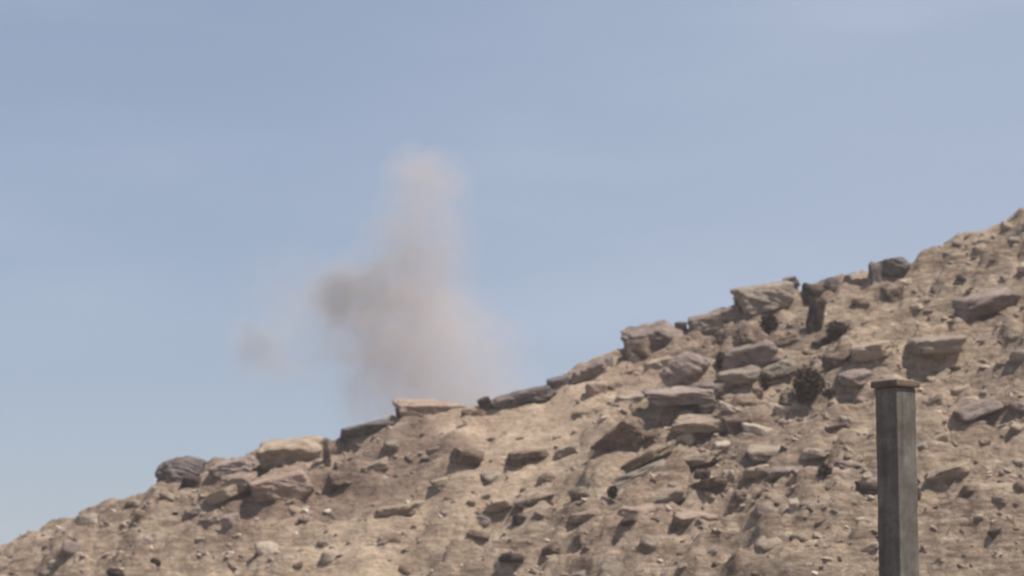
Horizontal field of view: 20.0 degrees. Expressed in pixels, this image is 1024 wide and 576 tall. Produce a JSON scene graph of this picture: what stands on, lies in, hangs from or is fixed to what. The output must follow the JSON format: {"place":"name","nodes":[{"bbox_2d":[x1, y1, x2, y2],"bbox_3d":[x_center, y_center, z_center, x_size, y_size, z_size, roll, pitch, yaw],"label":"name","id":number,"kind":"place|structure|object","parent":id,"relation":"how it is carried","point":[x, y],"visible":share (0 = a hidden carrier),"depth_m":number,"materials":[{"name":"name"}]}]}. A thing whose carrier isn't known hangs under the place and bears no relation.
{"place":"outdoors","nodes":[
{"label":"outdoors","id":0,"kind":"place"},
{"bbox_2d":[0,207,1023,575],"bbox_3d":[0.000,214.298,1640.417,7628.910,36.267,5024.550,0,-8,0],"label":"hillside","id":1,"kind":"structure","parent":0,"point":[540,425],"depth_m":92.71,"materials":[{"name":"soil"}]},
{"bbox_2d":[60,541,79,557],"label":"stone","id":2,"kind":"object","parent":1,"relation":"on","point":[69,548],"visible":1,"depth_m":95.44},
{"bbox_2d":[77,513,97,525],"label":"stone","id":3,"kind":"object","parent":1,"relation":"on","point":[87,519],"visible":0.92,"depth_m":98.70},
{"bbox_2d":[159,488,177,501],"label":"stone","id":4,"kind":"object","parent":1,"relation":"on","point":[166,494],"visible":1,"depth_m":97.17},
{"bbox_2d":[155,456,207,483],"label":"boulder","id":5,"kind":"object","parent":1,"relation":"on","point":[176,469],"visible":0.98,"depth_m":98.81,"materials":[{"name":"stone"}]},
{"bbox_2d":[181,475,201,488],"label":"boulder","id":6,"kind":"object","parent":1,"relation":"on","point":[191,481],"visible":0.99,"depth_m":98.17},
{"bbox_2d":[203,485,238,504],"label":"ledge stone","id":7,"kind":"object","parent":1,"relation":"on","point":[221,495],"visible":1,"depth_m":96.56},
{"bbox_2d":[220,512,240,529],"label":"stone","id":8,"kind":"object","parent":1,"relation":"on","point":[227,521],"visible":1,"depth_m":94.75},
{"bbox_2d":[208,455,259,477],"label":"boulder","id":9,"kind":"object","parent":1,"relation":"on","point":[242,464],"visible":0.94,"depth_m":98.16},
{"bbox_2d":[220,471,257,494],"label":"boulder","id":10,"kind":"object","parent":1,"relation":"on","point":[241,481],"visible":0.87,"depth_m":96.90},
{"bbox_2d":[254,541,278,555],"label":"stone","id":11,"kind":"object","parent":1,"relation":"on","point":[263,547],"visible":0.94,"depth_m":92.96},
{"bbox_2d":[248,469,314,502],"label":"boulder","id":12,"kind":"object","parent":1,"relation":"on","point":[294,484],"visible":1,"depth_m":95.98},
{"bbox_2d":[255,436,322,469],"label":"boulder","id":13,"kind":"object","parent":1,"relation":"on","point":[282,452],"visible":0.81,"depth_m":99.15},
{"bbox_2d":[323,438,330,466],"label":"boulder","id":14,"kind":"object","parent":1,"relation":"on","point":[326,453],"visible":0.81,"depth_m":98.00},
{"bbox_2d":[320,550,339,563],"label":"stone","id":15,"kind":"object","parent":1,"relation":"on","point":[328,557],"visible":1,"depth_m":91.63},
{"bbox_2d":[325,470,352,487],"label":"ledge stone","id":16,"kind":"object","parent":1,"relation":"on","point":[337,478],"visible":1,"depth_m":96.50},
{"bbox_2d":[331,442,348,454],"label":"boulder","id":17,"kind":"object","parent":1,"relation":"on","point":[342,447],"visible":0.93,"depth_m":99.12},
{"bbox_2d":[339,419,394,437],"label":"boulder","id":18,"kind":"object","parent":1,"relation":"on","point":[367,428],"visible":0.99,"depth_m":99.15,"materials":[{"name":"stone"}]},
{"bbox_2d":[361,456,388,472],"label":"ledge stone","id":19,"kind":"object","parent":1,"relation":"on","point":[381,464],"visible":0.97,"depth_m":96.56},
{"bbox_2d":[378,530,401,542],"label":"stone","id":20,"kind":"object","parent":1,"relation":"on","point":[391,536],"visible":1,"depth_m":91.88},
{"bbox_2d":[383,439,399,451],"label":"stone","id":21,"kind":"object","parent":1,"relation":"on","point":[391,445],"visible":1,"depth_m":97.27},
{"bbox_2d":[375,500,424,516],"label":"ledge stone","id":22,"kind":"object","parent":1,"relation":"on","point":[409,508],"visible":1,"depth_m":93.44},
{"bbox_2d":[392,398,465,417],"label":"boulder","id":23,"kind":"object","parent":1,"relation":"on","point":[419,408],"visible":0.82,"depth_m":99.26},
{"bbox_2d":[429,477,448,491],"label":"boulder","id":24,"kind":"object","parent":1,"relation":"on","point":[438,484],"visible":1,"depth_m":93.90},
{"bbox_2d":[449,446,484,464],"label":"boulder","id":25,"kind":"object","parent":1,"relation":"on","point":[467,456],"visible":1,"depth_m":94.71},
{"bbox_2d":[461,409,485,415],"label":"boulder","id":26,"kind":"object","parent":1,"relation":"on","point":[473,412],"visible":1,"depth_m":98.75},
{"bbox_2d":[466,530,489,540],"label":"stone","id":27,"kind":"object","parent":1,"relation":"on","point":[481,535],"visible":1,"depth_m":90.00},
{"bbox_2d":[477,514,492,526],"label":"stone","id":28,"kind":"object","parent":1,"relation":"on","point":[484,521],"visible":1,"depth_m":91.75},
{"bbox_2d":[477,396,493,410],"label":"boulder","id":29,"kind":"object","parent":1,"relation":"on","point":[484,403],"visible":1,"depth_m":99.08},
{"bbox_2d":[480,471,502,484],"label":"stone","id":30,"kind":"object","parent":1,"relation":"on","point":[488,477],"visible":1,"depth_m":93.93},
{"bbox_2d":[484,497,515,513],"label":"ledge stone","id":31,"kind":"object","parent":1,"relation":"on","point":[501,505],"visible":1,"depth_m":91.78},
{"bbox_2d":[498,552,523,562],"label":"stone","id":32,"kind":"object","parent":1,"relation":"on","point":[508,557],"visible":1,"depth_m":88.20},
{"bbox_2d":[0,214,1023,575],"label":"scree","id":33,"kind":"structure","parent":1,"relation":"on","point":[666,506],"depth_m":92.57,"materials":[{"name":"stone"}]},
{"bbox_2d":[511,514,526,525],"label":"stone","id":34,"kind":"object","parent":1,"relation":"on","point":[518,519],"visible":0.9,"depth_m":90.64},
{"bbox_2d":[490,385,556,408],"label":"boulder","id":35,"kind":"object","parent":1,"relation":"on","point":[524,396],"visible":1,"depth_m":98.79,"materials":[{"name":"stone"}]},
{"bbox_2d":[506,449,548,465],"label":"ledge stone","id":36,"kind":"object","parent":1,"relation":"on","point":[522,458],"visible":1,"depth_m":94.11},
{"bbox_2d":[514,494,554,511],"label":"ledge stone","id":37,"kind":"object","parent":1,"relation":"on","point":[522,505],"visible":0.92,"depth_m":91.19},
{"bbox_2d":[538,472,558,483],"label":"boulder","id":38,"kind":"object","parent":1,"relation":"on","point":[547,477],"visible":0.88,"depth_m":92.58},
{"bbox_2d":[540,544,560,555],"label":"stone","id":39,"kind":"object","parent":1,"relation":"on","point":[549,549],"visible":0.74,"depth_m":87.96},
{"bbox_2d":[546,374,569,389],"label":"boulder","id":40,"kind":"object","parent":1,"relation":"on","point":[556,382],"visible":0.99,"depth_m":99.23,"materials":[{"name":"stone"}]},
{"bbox_2d":[554,442,579,458],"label":"ledge stone","id":41,"kind":"object","parent":1,"relation":"on","point":[562,451],"visible":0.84,"depth_m":94.00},
{"bbox_2d":[568,486,589,501],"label":"stone","id":42,"kind":"object","parent":1,"relation":"on","point":[575,493],"visible":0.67,"depth_m":90.00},
{"bbox_2d":[569,507,602,523],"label":"ledge stone","id":43,"kind":"object","parent":1,"relation":"on","point":[579,517],"visible":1,"depth_m":88.58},
{"bbox_2d":[571,359,608,383],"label":"boulder","id":44,"kind":"object","parent":1,"relation":"on","point":[592,370],"visible":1,"depth_m":98.82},
{"bbox_2d":[572,405,607,419],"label":"ledge stone","id":45,"kind":"object","parent":1,"relation":"on","point":[588,413],"visible":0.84,"depth_m":96.26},
{"bbox_2d":[585,381,606,396],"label":"boulder","id":46,"kind":"object","parent":1,"relation":"on","point":[594,389],"visible":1,"depth_m":97.31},
{"bbox_2d":[598,559,623,574],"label":"stone","id":47,"kind":"object","parent":1,"relation":"on","point":[611,567],"visible":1,"depth_m":85.46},
{"bbox_2d":[590,416,644,450],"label":"boulder","id":48,"kind":"object","parent":1,"relation":"on","point":[628,431],"visible":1,"depth_m":92.43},
{"bbox_2d":[620,514,637,526],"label":"stone","id":49,"kind":"object","parent":1,"relation":"on","point":[628,520],"visible":1,"depth_m":86.67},
{"bbox_2d":[616,392,645,404],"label":"ledge stone","id":50,"kind":"object","parent":1,"relation":"on","point":[634,398],"visible":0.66,"depth_m":96.45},
{"bbox_2d":[624,337,650,363],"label":"boulder","id":51,"kind":"object","parent":1,"relation":"on","point":[637,350],"visible":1,"depth_m":99.22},
{"bbox_2d":[611,459,665,486],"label":"ledge stone","id":52,"kind":"object","parent":1,"relation":"on","point":[653,467],"visible":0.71,"depth_m":90.24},
{"bbox_2d":[618,503,663,515],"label":"ledge stone","id":53,"kind":"object","parent":1,"relation":"on","point":[644,510],"visible":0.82,"depth_m":88.00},
{"bbox_2d":[621,440,675,471],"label":"ledge stone","id":54,"kind":"object","parent":1,"relation":"on","point":[653,454],"visible":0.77,"depth_m":90.77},
{"bbox_2d":[639,534,658,549],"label":"stone","id":55,"kind":"object","parent":1,"relation":"on","point":[649,541],"visible":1,"depth_m":85.68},
{"bbox_2d":[620,320,684,352],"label":"boulder","id":56,"kind":"object","parent":1,"relation":"on","point":[659,334],"visible":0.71,"depth_m":100.01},
{"bbox_2d":[644,428,661,444],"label":"boulder","id":57,"kind":"object","parent":1,"relation":"on","point":[650,436],"visible":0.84,"depth_m":92.95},
{"bbox_2d":[644,356,672,370],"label":"boulder","id":58,"kind":"object","parent":1,"relation":"on","point":[658,363],"visible":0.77,"depth_m":98.65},
{"bbox_2d":[661,411,673,426],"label":"boulder","id":59,"kind":"object","parent":1,"relation":"on","point":[667,419],"visible":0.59,"depth_m":94.14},
{"bbox_2d":[653,489,686,503],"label":"ledge stone","id":60,"kind":"object","parent":1,"relation":"on","point":[678,495],"visible":0.88,"depth_m":88.39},
{"bbox_2d":[641,386,716,405],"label":"boulder","id":61,"kind":"object","parent":1,"relation":"on","point":[681,395],"visible":0.99,"depth_m":94.13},
{"bbox_2d":[659,351,711,386],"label":"boulder","id":62,"kind":"object","parent":1,"relation":"on","point":[682,368],"visible":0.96,"depth_m":95.70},
{"bbox_2d":[676,433,694,445],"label":"stone","id":63,"kind":"object","parent":1,"relation":"on","point":[688,439],"visible":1,"depth_m":92.51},
{"bbox_2d":[664,450,721,467],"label":"ledge stone","id":64,"kind":"object","parent":1,"relation":"on","point":[702,458],"visible":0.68,"depth_m":90.03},
{"bbox_2d":[672,509,719,524],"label":"ledge stone","id":65,"kind":"object","parent":1,"relation":"on","point":[686,517],"visible":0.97,"depth_m":86.82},
{"bbox_2d":[670,414,725,433],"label":"boulder","id":66,"kind":"object","parent":1,"relation":"on","point":[682,424],"visible":1,"depth_m":92.47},
{"bbox_2d":[694,469,710,479],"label":"boulder","id":67,"kind":"object","parent":1,"relation":"on","point":[700,474],"visible":0.99,"depth_m":89.12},
{"bbox_2d":[692,404,716,413],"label":"boulder","id":68,"kind":"object","parent":1,"relation":"on","point":[705,408],"visible":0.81,"depth_m":93.95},
{"bbox_2d":[687,307,724,333],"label":"boulder","id":69,"kind":"object","parent":1,"relation":"on","point":[701,323],"visible":0.81,"depth_m":100.32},
{"bbox_2d":[688,475,728,489],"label":"ledge stone","id":70,"kind":"object","parent":1,"relation":"on","point":[713,482],"visible":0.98,"depth_m":88.73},
{"bbox_2d":[690,381,736,397],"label":"ledge stone","id":71,"kind":"object","parent":1,"relation":"on","point":[720,389],"visible":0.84,"depth_m":94.78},
{"bbox_2d":[711,440,730,452],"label":"boulder","id":72,"kind":"object","parent":1,"relation":"on","point":[723,445],"visible":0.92,"depth_m":91.12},
{"bbox_2d":[715,401,740,412],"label":"boulder","id":73,"kind":"object","parent":1,"relation":"on","point":[723,406],"visible":1,"depth_m":92.92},
{"bbox_2d":[720,304,741,321],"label":"boulder","id":74,"kind":"object","parent":1,"relation":"on","point":[732,313],"visible":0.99,"depth_m":100.16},
{"bbox_2d":[720,414,752,434],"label":"boulder","id":75,"kind":"object","parent":1,"relation":"on","point":[732,424],"visible":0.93,"depth_m":92.08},
{"bbox_2d":[716,367,760,384],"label":"ledge stone","id":76,"kind":"object","parent":1,"relation":"on","point":[746,375],"visible":1,"depth_m":94.70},
{"bbox_2d":[732,490,750,499],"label":"boulder","id":77,"kind":"object","parent":1,"relation":"on","point":[739,495],"visible":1,"depth_m":87.23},
{"bbox_2d":[713,321,774,345],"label":"boulder","id":78,"kind":"object","parent":1,"relation":"on","point":[744,333],"visible":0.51,"depth_m":96.87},
{"bbox_2d":[731,397,759,406],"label":"boulder","id":79,"kind":"object","parent":1,"relation":"on","point":[737,402],"visible":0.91,"depth_m":93.52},
{"bbox_2d":[720,340,782,371],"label":"boulder","id":80,"kind":"object","parent":1,"relation":"on","point":[758,353],"visible":0.99,"depth_m":95.53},
{"bbox_2d":[743,464,769,478],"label":"ledge stone","id":81,"kind":"object","parent":1,"relation":"on","point":[757,471],"visible":0.94,"depth_m":88.49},
{"bbox_2d":[742,423,771,435],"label":"boulder","id":82,"kind":"object","parent":1,"relation":"on","point":[756,429],"visible":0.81,"depth_m":91.64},
{"bbox_2d":[730,281,793,315],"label":"boulder","id":83,"kind":"object","parent":1,"relation":"on","point":[752,300],"visible":0.99,"depth_m":99.70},
{"bbox_2d":[746,444,779,461],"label":"ledge stone","id":84,"kind":"object","parent":1,"relation":"on","point":[760,453],"visible":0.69,"depth_m":89.55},
{"bbox_2d":[753,503,774,517],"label":"stone","id":85,"kind":"object","parent":1,"relation":"on","point":[760,510],"visible":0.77,"depth_m":85.00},
{"bbox_2d":[754,535,782,551],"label":"stone","id":86,"kind":"object","parent":1,"relation":"on","point":[763,543],"visible":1,"depth_m":83.38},
{"bbox_2d":[758,313,781,333],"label":"dry shrub","id":87,"kind":"object","parent":1,"relation":"on","point":[769,323],"visible":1,"depth_m":97.28,"materials":[{"name":"brown plant"}]},
{"bbox_2d":[760,354,798,378],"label":"ledge stone","id":88,"kind":"object","parent":1,"relation":"on","point":[786,366],"visible":0.97,"depth_m":95.09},
{"bbox_2d":[765,466,796,479],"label":"ledge stone","id":89,"kind":"object","parent":1,"relation":"on","point":[775,473],"visible":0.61,"depth_m":87.72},
{"bbox_2d":[773,329,799,346],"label":"boulder","id":90,"kind":"object","parent":1,"relation":"on","point":[786,339],"visible":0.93,"depth_m":97.14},
{"bbox_2d":[778,392,802,405],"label":"boulder","id":91,"kind":"object","parent":1,"relation":"on","point":[787,399],"visible":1,"depth_m":92.97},
{"bbox_2d":[788,498,799,514],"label":"boulder","id":92,"kind":"object","parent":1,"relation":"on","point":[794,505],"visible":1,"depth_m":84.51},
{"bbox_2d":[790,531,810,542],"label":"stone","id":93,"kind":"object","parent":1,"relation":"on","point":[803,536],"visible":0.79,"depth_m":83.37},
{"bbox_2d":[786,367,829,406],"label":"dry shrub","id":94,"kind":"object","parent":1,"relation":"on","point":[807,386],"visible":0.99,"depth_m":92.69,"materials":[{"name":"brown plant"}]},
{"bbox_2d":[801,282,825,306],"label":"boulder","id":95,"kind":"object","parent":1,"relation":"on","point":[810,292],"visible":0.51,"depth_m":99.89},
{"bbox_2d":[805,297,825,333],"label":"boulder","id":96,"kind":"object","parent":1,"relation":"on","point":[815,317],"visible":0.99,"depth_m":97.10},
{"bbox_2d":[800,447,831,459],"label":"ledge stone","id":97,"kind":"object","parent":1,"relation":"on","point":[808,453],"visible":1,"depth_m":88.25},
{"bbox_2d":[811,335,832,348],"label":"boulder","id":98,"kind":"object","parent":1,"relation":"on","point":[819,343],"visible":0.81,"depth_m":96.64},
{"bbox_2d":[817,462,834,475],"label":"dry shrub","id":99,"kind":"object","parent":1,"relation":"on","point":[825,469],"visible":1,"depth_m":86.71,"materials":[{"name":"brown plant"}]},
{"bbox_2d":[823,277,839,292],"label":"boulder","id":100,"kind":"object","parent":1,"relation":"on","point":[831,284],"visible":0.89,"depth_m":100.04,"materials":[{"name":"stone"}]},
{"bbox_2d":[820,351,850,367],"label":"ledge stone","id":101,"kind":"object","parent":1,"relation":"on","point":[837,359],"visible":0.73,"depth_m":94.29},
{"bbox_2d":[822,320,851,340],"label":"dry shrub","id":102,"kind":"object","parent":1,"relation":"on","point":[835,329],"visible":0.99,"depth_m":95.98,"materials":[{"name":"brown plant"}]},
{"bbox_2d":[825,422,849,433],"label":"boulder","id":103,"kind":"object","parent":1,"relation":"on","point":[831,428],"visible":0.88,"depth_m":90.23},
{"bbox_2d":[835,461,861,468],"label":"boulder","id":104,"kind":"object","parent":1,"relation":"on","point":[845,464],"visible":1,"depth_m":87.44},
{"bbox_2d":[835,369,872,386],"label":"ledge stone","id":105,"kind":"object","parent":1,"relation":"on","point":[854,377],"visible":0.99,"depth_m":92.33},
{"bbox_2d":[844,450,864,458],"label":"boulder","id":106,"kind":"object","parent":1,"relation":"on","point":[849,454],"visible":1,"depth_m":87.99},
{"bbox_2d":[844,273,867,284],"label":"boulder","id":107,"kind":"object","parent":1,"relation":"on","point":[855,279],"visible":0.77,"depth_m":99.67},
{"bbox_2d":[854,480,877,496],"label":"boulder","id":108,"kind":"object","parent":1,"relation":"on","point":[864,487],"visible":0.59,"depth_m":85.11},
{"bbox_2d":[849,340,898,361],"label":"ledge stone","id":109,"kind":"object","parent":1,"relation":"on","point":[864,351],"visible":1,"depth_m":93.34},
{"bbox_2d":[868,261,881,284],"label":"boulder","id":110,"kind":"object","parent":1,"relation":"on","point":[874,271],"visible":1,"depth_m":99.06,"materials":[{"name":"stone"}]},
{"bbox_2d":[881,282,903,302],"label":"boulder","id":111,"kind":"object","parent":1,"relation":"on","point":[893,292],"visible":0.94,"depth_m":98.39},
{"bbox_2d":[878,257,910,275],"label":"boulder","id":112,"kind":"object","parent":1,"relation":"on","point":[894,266],"visible":0.85,"depth_m":99.97,"materials":[{"name":"stone"}]},
{"bbox_2d":[871,379,919,575],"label":"concrete post","id":113,"kind":"object","parent":1,"relation":"on","point":[898,541],"visible":1,"depth_m":39.82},
{"bbox_2d":[922,394,942,406],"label":"stone","id":114,"kind":"object","parent":1,"relation":"on","point":[937,399],"visible":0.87,"depth_m":91.04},
{"bbox_2d":[907,335,967,353],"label":"ledge stone","id":115,"kind":"object","parent":1,"relation":"on","point":[928,344],"visible":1,"depth_m":92.86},
{"bbox_2d":[925,458,974,482],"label":"ledge stone","id":116,"kind":"object","parent":1,"relation":"on","point":[951,471],"visible":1,"depth_m":84.84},
{"bbox_2d":[958,483,978,497],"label":"stone","id":117,"kind":"object","parent":1,"relation":"on","point":[966,490],"visible":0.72,"depth_m":84.03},
{"bbox_2d":[953,396,1003,422],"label":"ledge stone","id":118,"kind":"object","parent":1,"relation":"on","point":[973,410],"visible":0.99,"depth_m":89.50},
{"bbox_2d":[951,286,1021,321],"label":"ledge stone","id":119,"kind":"object","parent":1,"relation":"on","point":[976,305],"visible":0.98,"depth_m":94.86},
{"bbox_2d":[1008,400,1023,412],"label":"stone","id":120,"kind":"object","parent":1,"relation":"on","point":[1016,406],"visible":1,"depth_m":89.25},
{"bbox_2d":[1009,350,1023,362],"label":"stone","id":121,"kind":"object","parent":1,"relation":"on","point":[1016,356],"visible":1,"depth_m":91.49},
{"bbox_2d":[0,0,1023,545],"label":"sky","id":122,"kind":"structure","parent":0,"point":[228,228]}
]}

